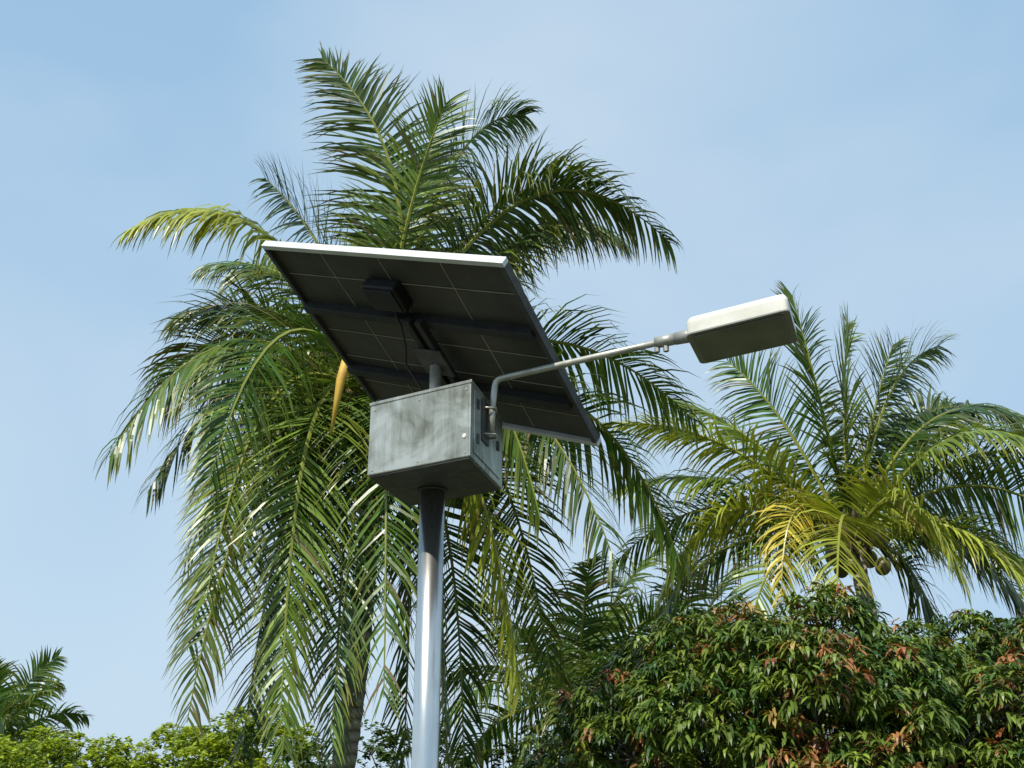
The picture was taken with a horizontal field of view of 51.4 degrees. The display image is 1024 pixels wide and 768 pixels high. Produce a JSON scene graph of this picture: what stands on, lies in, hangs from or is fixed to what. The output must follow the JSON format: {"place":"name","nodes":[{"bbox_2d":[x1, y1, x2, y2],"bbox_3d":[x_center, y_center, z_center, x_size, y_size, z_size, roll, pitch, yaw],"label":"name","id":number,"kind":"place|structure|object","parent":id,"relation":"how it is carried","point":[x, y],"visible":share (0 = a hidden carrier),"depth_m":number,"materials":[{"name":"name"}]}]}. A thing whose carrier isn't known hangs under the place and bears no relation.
{"place":"outdoors","nodes":[
{"label":"outdoors","id":0,"kind":"place"},
{"bbox_2d":[0,0,1023,767],"label":"sky","id":1,"kind":"structure","parent":0,"point":[866,155],"materials":[{"name":"blue"}]},
{"label":"ground","id":2,"kind":"structure","parent":0,"visible":0},
{"bbox_2d":[0,734,39,767],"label":"shrub","id":3,"kind":"object","parent":2,"relation":"on","point":[30,762],"visible":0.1,"depth_m":31.61,"materials":[{"name":"green plant"}]},
{"bbox_2d":[0,644,93,767],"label":"coconut palm","id":4,"kind":"object","parent":2,"relation":"on","point":[14,713],"visible":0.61,"depth_m":38.64,"materials":[{"name":"green plant"}]},
{"bbox_2d":[0,725,130,767],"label":"shrub","id":5,"kind":"object","parent":2,"relation":"on","point":[56,745],"visible":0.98,"depth_m":27.96,"materials":[{"name":"green plant"}]},
{"bbox_2d":[107,722,265,767],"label":"shrub","id":6,"kind":"object","parent":2,"relation":"on","point":[139,761],"visible":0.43,"depth_m":28.83,"materials":[{"name":"green plant"}]},
{"bbox_2d":[163,702,327,767],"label":"shrub","id":7,"kind":"object","parent":2,"relation":"on","point":[221,751],"visible":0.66,"depth_m":25.08,"materials":[{"name":"green plant"}]},
{"bbox_2d":[291,719,480,767],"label":"shrub","id":8,"kind":"object","parent":2,"relation":"on","point":[382,755],"visible":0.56,"depth_m":24.41,"materials":[{"name":"green plant"}]},
{"bbox_2d":[89,41,711,767],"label":"coconut palm","id":9,"kind":"object","parent":2,"relation":"on","point":[323,407],"visible":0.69,"depth_m":13.01,"materials":[{"name":"green plant"}]},
{"bbox_2d":[261,240,797,767],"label":"solar street light","id":10,"kind":"object","parent":2,"relation":"on","point":[455,366],"visible":1,"depth_m":5.49,"materials":[{"name":"silver metal"}]},
{"bbox_2d":[473,390,499,479],"bbox_3d":[-0.125,0.267,5.442,0.006,0.322,0.500,-5,-22,13],"label":"box door","id":11,"kind":"structure","parent":10,"relation":"in","point":[489,456],"depth_m":5.37,"materials":[{"name":"silver metal"}]},
{"bbox_2d":[481,714,621,767],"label":"shrub","id":12,"kind":"object","parent":2,"relation":"on","point":[500,753],"visible":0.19,"depth_m":23.47,"materials":[{"name":"green plant"}]},
{"bbox_2d":[439,545,706,767],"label":"coconut palm","id":13,"kind":"object","parent":2,"relation":"on","point":[588,643],"visible":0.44,"depth_m":23.55,"materials":[{"name":"green plant"}]},
{"bbox_2d":[540,542,821,767],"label":"coconut palm","id":14,"kind":"object","parent":2,"relation":"on","point":[694,599],"visible":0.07,"depth_m":25.87,"materials":[{"name":"green plant"}]},
{"bbox_2d":[514,580,1023,767],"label":"mango tree","id":15,"kind":"object","parent":2,"relation":"on","point":[749,716],"visible":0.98,"depth_m":11.16,"materials":[{"name":"green plant"}]},
{"bbox_2d":[596,281,1023,655],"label":"coconut palm","id":16,"kind":"object","parent":2,"relation":"on","point":[852,535],"visible":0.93,"depth_m":18.02,"materials":[{"name":"green plant"}]},
{"bbox_2d":[847,608,1023,767],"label":"mango tree","id":17,"kind":"object","parent":2,"relation":"on","point":[1005,646],"visible":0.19,"depth_m":13.00,"materials":[{"name":"green plant"}]}
]}

